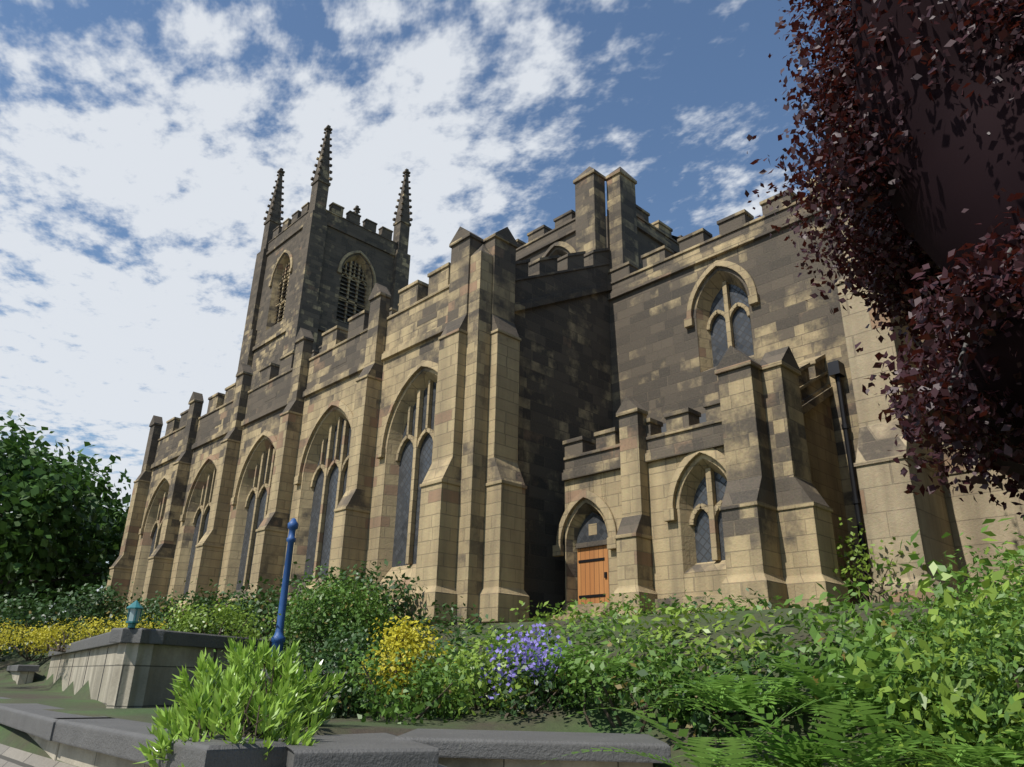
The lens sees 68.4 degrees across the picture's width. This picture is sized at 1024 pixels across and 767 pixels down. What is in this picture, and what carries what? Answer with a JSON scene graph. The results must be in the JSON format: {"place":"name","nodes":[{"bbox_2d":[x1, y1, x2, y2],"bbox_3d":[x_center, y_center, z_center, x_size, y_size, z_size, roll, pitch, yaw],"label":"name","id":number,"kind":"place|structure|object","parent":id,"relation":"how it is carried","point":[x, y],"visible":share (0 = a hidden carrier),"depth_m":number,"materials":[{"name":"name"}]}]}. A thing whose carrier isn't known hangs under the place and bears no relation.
{"place":"outdoors","nodes":[
{"label":"outdoors","id":0,"kind":"place"},
{"bbox_2d":[0,0,847,647],"label":"sky","id":1,"kind":"structure","parent":0,"point":[144,144],"materials":[{"name":"blue"}]},
{"bbox_2d":[0,597,1021,766],"bbox_3d":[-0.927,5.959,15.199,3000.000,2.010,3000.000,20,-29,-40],"label":"ground","id":2,"kind":"structure","parent":0,"point":[18,748],"depth_m":8.02,"materials":[{"name":"soil"}]},
{"bbox_2d":[0,608,22,661],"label":"shrub","id":3,"kind":"object","parent":2,"relation":"on","point":[8,650],"visible":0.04,"depth_m":29.43,"materials":[{"name":"green plant"}]},
{"bbox_2d":[0,618,27,651],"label":"yellow hedge","id":4,"kind":"object","parent":2,"relation":"on","point":[2,633],"depth_m":17.97,"materials":[{"name":"yellow plant"}]},
{"bbox_2d":[0,594,42,655],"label":"shrub","id":5,"kind":"object","parent":2,"relation":"on","point":[2,606],"depth_m":27.15,"materials":[{"name":"plant"}]},
{"bbox_2d":[0,621,60,654],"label":"yellow hedge","id":6,"kind":"object","parent":2,"relation":"on","point":[29,633],"depth_m":17.12,"materials":[{"name":"yellow plant"}]},
{"bbox_2d":[0,580,94,661],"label":"shrub","id":7,"kind":"object","parent":2,"relation":"on","point":[5,614],"depth_m":24.68,"materials":[{"name":"green plant"}]},
{"bbox_2d":[27,617,98,654],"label":"yellow hedge","id":8,"kind":"object","parent":2,"relation":"on","point":[56,638],"depth_m":16.60,"materials":[{"name":"yellow plant"}]},
{"bbox_2d":[0,410,130,614],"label":"tree","id":9,"kind":"object","parent":2,"relation":"on","point":[36,490],"depth_m":35.16,"materials":[{"name":"green plant"}]},
{"bbox_2d":[0,494,130,648],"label":"shrub","id":10,"kind":"object","parent":2,"relation":"on","point":[10,594],"visible":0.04,"depth_m":40.84,"materials":[{"name":"green plant"}]},
{"bbox_2d":[12,572,143,655],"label":"shrub","id":11,"kind":"object","parent":2,"relation":"on","point":[97,606],"depth_m":22.67,"materials":[{"name":"green plant"}]},
{"bbox_2d":[64,616,123,648],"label":"yellow hedge","id":12,"kind":"object","parent":2,"relation":"on","point":[93,629],"depth_m":15.75,"materials":[{"name":"yellow plant"}]},
{"bbox_2d":[68,596,128,642],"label":"shrub","id":13,"kind":"object","parent":2,"relation":"on","point":[113,609],"depth_m":27.67,"materials":[{"name":"green plant"}]},
{"bbox_2d":[70,590,144,640],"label":"shrub","id":14,"kind":"object","parent":2,"relation":"on","point":[108,606],"depth_m":25.55,"materials":[{"name":"green plant"}]},
{"bbox_2d":[102,613,169,633],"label":"yellow hedge","id":15,"kind":"object","parent":2,"relation":"on","point":[126,625],"visible":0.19,"depth_m":14.65,"materials":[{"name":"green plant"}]},
{"bbox_2d":[113,597,177,628],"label":"shrub","id":16,"kind":"object","parent":2,"relation":"on","point":[151,607],"visible":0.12,"depth_m":24.72,"materials":[{"name":"green plant"}]},
{"bbox_2d":[124,589,206,630],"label":"shrub","id":17,"kind":"object","parent":2,"relation":"on","point":[155,609],"depth_m":22.71,"materials":[{"name":"green plant"}]},
{"bbox_2d":[158,579,236,633],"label":"shrub","id":18,"kind":"object","parent":2,"relation":"on","point":[203,598],"visible":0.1,"depth_m":21.71,"materials":[{"name":"green plant"}]},
{"bbox_2d":[154,597,280,652],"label":"yellow green shrub","id":19,"kind":"object","parent":2,"relation":"on","point":[188,619],"depth_m":12.08,"materials":[{"name":"plant"}]},
{"bbox_2d":[169,579,269,636],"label":"shrub","id":20,"kind":"object","parent":2,"relation":"on","point":[228,597],"depth_m":19.46,"materials":[{"name":"green plant"}]},
{"bbox_2d":[177,657,292,723],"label":"bright bush","id":21,"kind":"object","parent":2,"relation":"on","point":[269,685],"visible":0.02,"depth_m":7.18,"materials":[{"name":"green plant"}]},
{"bbox_2d":[207,649,329,690],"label":"shrub","id":22,"kind":"object","parent":2,"relation":"on","point":[265,667],"visible":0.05,"depth_m":9.71,"materials":[{"name":"green plant"}]},
{"bbox_2d":[236,574,314,636],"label":"shrub","id":23,"kind":"object","parent":2,"relation":"on","point":[262,610],"depth_m":18.47,"materials":[{"name":"green plant"}]},
{"bbox_2d":[271,518,298,661],"bbox_3d":[-3.702,3.630,12.174,0.235,2.966,0.343,3,-22,-5],"label":"lamp post","id":24,"kind":"object","parent":2,"relation":"on","point":[278,638],"visible":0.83,"depth_m":12.27,"materials":[{"name":"blue metal"}]},
{"bbox_2d":[265,643,392,718],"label":"shrub","id":25,"kind":"object","parent":2,"relation":"on","point":[347,704],"depth_m":8.24,"materials":[{"name":"green plant"}]},
{"bbox_2d":[257,566,404,662],"bbox_3d":[-3.086,4.266,13.303,2.455,1.963,2.613,20,-29,-40],"label":"round bush","id":26,"kind":"object","parent":2,"relation":"on","point":[341,613],"depth_m":13.04,"materials":[{"name":"green plant"}]},
{"bbox_2d":[10,643,652,766],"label":"retaining wall","id":27,"kind":"structure","parent":2,"relation":"on","point":[137,675],"depth_m":10.13,"materials":[{"name":"stone"}]},
{"bbox_2d":[151,635,346,736],"bbox_3d":[-2.252,2.813,6.480,1.530,1.239,1.928,20,-29,-40],"label":"bright bush","id":28,"kind":"object","parent":27,"relation":"on","point":[262,654],"depth_m":6.37,"materials":[{"name":"green plant"}]},
{"bbox_2d":[0,627,670,766],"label":"wall coping","id":29,"kind":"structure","parent":27,"relation":"on","point":[119,738],"depth_m":5.65,"materials":[{"name":"stone"}]},
{"bbox_2d":[126,600,143,627],"bbox_3d":[-5.082,3.096,10.137,0.220,0.360,0.209,20,-29,-40],"label":"garden lantern","id":30,"kind":"object","parent":29,"relation":"on","point":[136,604],"depth_m":10.08,"materials":[{"name":"teal metal"}]},
{"bbox_2d":[132,664,324,766],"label":"bright bush","id":31,"kind":"object","parent":29,"relation":"on","point":[209,710],"depth_m":5.22,"materials":[{"name":"green plant"}]},
{"bbox_2d":[280,559,384,632],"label":"shrub","id":32,"kind":"object","parent":2,"relation":"on","point":[312,578],"depth_m":17.25,"materials":[{"name":"green plant"}]},
{"bbox_2d":[279,624,392,670],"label":"shrub","id":33,"kind":"object","parent":2,"relation":"on","point":[359,635],"depth_m":10.91,"materials":[{"name":"green plant"}]},
{"bbox_2d":[311,559,429,636],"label":"shrub","id":34,"kind":"object","parent":2,"relation":"on","point":[407,598],"depth_m":15.27,"materials":[{"name":"green plant"}]},
{"bbox_2d":[317,626,436,702],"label":"shrub","id":35,"kind":"object","parent":2,"relation":"on","point":[334,655],"depth_m":9.93,"materials":[{"name":"green plant"}]},
{"bbox_2d":[359,616,455,707],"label":"yellow shrub","id":36,"kind":"object","parent":2,"relation":"on","point":[409,638],"depth_m":8.90,"materials":[{"name":"yellow plant"}]},
{"bbox_2d":[327,643,495,724],"bbox_3d":[-1.111,3.351,8.102,1.604,1.033,1.836,20,-29,-40],"label":"shrub","id":37,"kind":"object","parent":2,"relation":"on","point":[418,704],"depth_m":7.87,"materials":[{"name":"green plant"}]},
{"bbox_2d":[380,596,487,649],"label":"shrub","id":38,"kind":"object","parent":2,"relation":"on","point":[422,621],"visible":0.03,"depth_m":13.49,"materials":[{"name":"green plant"}]},
{"bbox_2d":[362,643,507,712],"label":"shrub","id":39,"kind":"object","parent":2,"relation":"on","point":[442,659],"visible":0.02,"depth_m":8.74,"materials":[{"name":"green plant"}]},
{"bbox_2d":[399,622,536,672],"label":"shrub","id":40,"kind":"object","parent":2,"relation":"on","point":[457,636],"visible":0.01,"depth_m":11.14,"materials":[{"name":"green plant"}]},
{"bbox_2d":[447,618,510,634],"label":"shrub","id":41,"kind":"object","parent":2,"relation":"on","point":[491,620],"visible":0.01,"depth_m":12.76,"materials":[{"name":"green plant"}]},
{"bbox_2d":[413,622,547,718],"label":"shrub","id":42,"kind":"object","parent":2,"relation":"on","point":[487,668],"depth_m":8.16,"materials":[{"name":"green plant"}]},
{"bbox_2d":[104,125,872,635],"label":"church","id":43,"kind":"structure","parent":2,"relation":"on","point":[576,375],"depth_m":19.01,"materials":[{"name":"beige stone"}]},
{"bbox_2d":[143,261,753,597],"bbox_3d":[-4.257,-1.754,30.680,10.270,21.176,31.740,20,-29,-40],"label":"church leaded glass","id":44,"kind":"object","parent":43,"relation":"in","point":[742,333],"visible":0.31,"depth_m":19.38,"materials":[{"name":"grey glass"}]},
{"bbox_2d":[150,255,749,592],"bbox_3d":[-4.356,-1.801,30.595,10.642,21.196,31.835,20,-29,-40],"label":"church tracery","id":45,"kind":"object","parent":43,"relation":"in","point":[711,510],"visible":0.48,"depth_m":21.52,"materials":[{"name":"beige stone"}]},
{"bbox_2d":[577,512,609,604],"bbox_3d":[1.795,3.928,16.487,0.001,2.242,0.960,20,-29,-40],"label":"door","id":46,"kind":"structure","parent":43,"relation":"in","point":[592,580],"depth_m":16.42,"materials":[{"name":"brown wood"}]},
{"bbox_2d":[661,235,705,432],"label":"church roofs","id":47,"kind":"structure","parent":43,"relation":"on","point":[702,418],"depth_m":18.61,"materials":[{"name":"stone"}]},
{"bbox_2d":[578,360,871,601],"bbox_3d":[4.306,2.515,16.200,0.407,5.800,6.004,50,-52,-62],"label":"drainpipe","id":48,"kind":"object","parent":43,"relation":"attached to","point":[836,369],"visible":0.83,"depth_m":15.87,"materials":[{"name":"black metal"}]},
{"bbox_2d":[466,622,593,719],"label":"purple flower","id":49,"kind":"object","parent":2,"relation":"on","point":[543,696],"depth_m":7.91,"materials":[{"name":"plant"}]},
{"bbox_2d":[502,603,569,621],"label":"shrub","id":50,"kind":"object","parent":2,"relation":"on","point":[540,613],"depth_m":15.09,"materials":[{"name":"green plant"}]},
{"bbox_2d":[458,599,686,683],"bbox_3d":[0.840,3.987,9.934,3.410,2.190,3.450,20,-29,-40],"label":"shrub","id":51,"kind":"object","parent":2,"relation":"on","point":[595,622],"visible":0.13,"depth_m":9.69,"materials":[{"name":"green plant"}]},
{"bbox_2d":[507,593,683,636],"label":"shrub","id":52,"kind":"object","parent":2,"relation":"on","point":[574,612],"visible":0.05,"depth_m":11.64,"materials":[{"name":"green plant"}]},
{"bbox_2d":[558,593,668,617],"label":"shrub","id":53,"kind":"object","parent":2,"relation":"on","point":[629,604],"visible":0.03,"depth_m":13.67,"materials":[{"name":"green plant"}]},
{"bbox_2d":[546,638,713,731],"bbox_3d":[1.183,3.020,7.381,1.430,1.013,1.756,20,-29,-40],"label":"shrub","id":54,"kind":"object","parent":2,"relation":"on","point":[581,672],"depth_m":7.27,"materials":[{"name":"green plant"}]},
{"bbox_2d":[561,601,822,707],"bbox_3d":[2.336,3.489,8.679,3.360,1.975,3.261,20,-29,-40],"label":"shrub","id":55,"kind":"object","parent":2,"relation":"on","point":[666,633],"depth_m":8.58,"materials":[{"name":"green plant"}]},
{"bbox_2d":[628,588,774,614],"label":"shrub","id":56,"kind":"object","parent":2,"relation":"on","point":[709,608],"visible":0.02,"depth_m":11.92,"materials":[{"name":"green plant"}]},
{"bbox_2d":[637,593,786,623],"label":"shrub","id":57,"kind":"object","parent":2,"relation":"on","point":[732,603],"visible":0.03,"depth_m":10.52,"materials":[{"name":"green plant"}]},
{"bbox_2d":[596,632,887,753],"bbox_3d":[2.328,3.226,6.940,2.630,1.805,3.356,20,-29,-40],"label":"shrub","id":58,"kind":"object","parent":2,"relation":"on","point":[702,723],"depth_m":6.72,"materials":[{"name":"green plant"}]},
{"bbox_2d":[475,625,1023,766],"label":"ferns","id":59,"kind":"object","parent":2,"relation":"on","point":[742,696],"visible":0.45,"depth_m":4.71,"materials":[{"name":"green plant"}]},
{"bbox_2d":[720,579,961,714],"bbox_3d":[3.551,3.002,7.411,3.291,1.980,3.214,20,-29,-40],"label":"shrub","id":60,"kind":"object","parent":2,"relation":"on","point":[844,604],"visible":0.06,"depth_m":7.38,"materials":[{"name":"green plant"}]},
{"bbox_2d":[833,517,915,603],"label":"shrub","id":61,"kind":"object","parent":2,"relation":"on","point":[853,571],"depth_m":13.15,"materials":[{"name":"green plant"}]},
{"bbox_2d":[789,596,977,613],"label":"shrub","id":62,"kind":"object","parent":2,"relation":"on","point":[790,612],"depth_m":8.82,"materials":[{"name":"green plant"}]},
{"bbox_2d":[778,517,1023,766],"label":"shrub","id":63,"kind":"object","parent":2,"relation":"on","point":[834,651],"depth_m":5.54,"materials":[{"name":"green plant"}]},
{"bbox_2d":[820,531,1023,766],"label":"shrub","id":64,"kind":"object","parent":2,"relation":"on","point":[950,692],"depth_m":4.49,"materials":[{"name":"green plant"}]},
{"bbox_2d":[830,77,1023,602],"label":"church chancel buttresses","id":65,"kind":"structure","parent":2,"relation":"on","point":[890,508],"depth_m":13.73,"materials":[{"name":"beige stone"}]},
{"bbox_2d":[852,532,1023,745],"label":"shrub","id":66,"kind":"object","parent":2,"relation":"on","point":[922,629],"depth_m":5.40,"materials":[{"name":"green plant"}]},
{"bbox_2d":[889,517,1023,766],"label":"shrub","id":67,"kind":"object","parent":2,"relation":"on","point":[997,705],"depth_m":4.20,"materials":[{"name":"green plant"}]},
{"bbox_2d":[977,603,1023,766],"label":"shrub","id":68,"kind":"object","parent":2,"relation":"on","point":[994,760],"visible":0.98,"depth_m":3.40,"materials":[{"name":"green plant"}]},
{"bbox_2d":[948,247,1011,393],"bbox_3d":[8.152,-3.896,9.474,8.643,16.751,6.860,1,-22,0],"label":"trunk","id":69,"kind":"object","parent":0,"point":[964,349],"visible":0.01,"depth_m":6.68,"materials":[{"name":"brown plant"}]},
{"bbox_3d":[11.550,-7.685,7.441,13.539,14.886,12.404,20,-29,-40],"label":"copper beech","id":70,"kind":"object","parent":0,"visible":0},
{"bbox_2d":[745,0,1023,370],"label":"tree","id":71,"kind":"object","parent":70,"relation":"attached to","point":[835,98],"depth_m":8.11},
{"bbox_2d":[855,188,1023,517],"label":"copper beech sprays","id":72,"kind":"object","parent":70,"relation":"on","point":[967,309],"visible":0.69,"depth_m":6.44,"materials":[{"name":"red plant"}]},
{"bbox_2d":[958,290,1023,482],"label":"tree foliage","id":73,"kind":"object","parent":70,"relation":"attached to","point":[1000,345],"visible":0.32,"depth_m":6.39,"materials":[{"name":"purple plant"}]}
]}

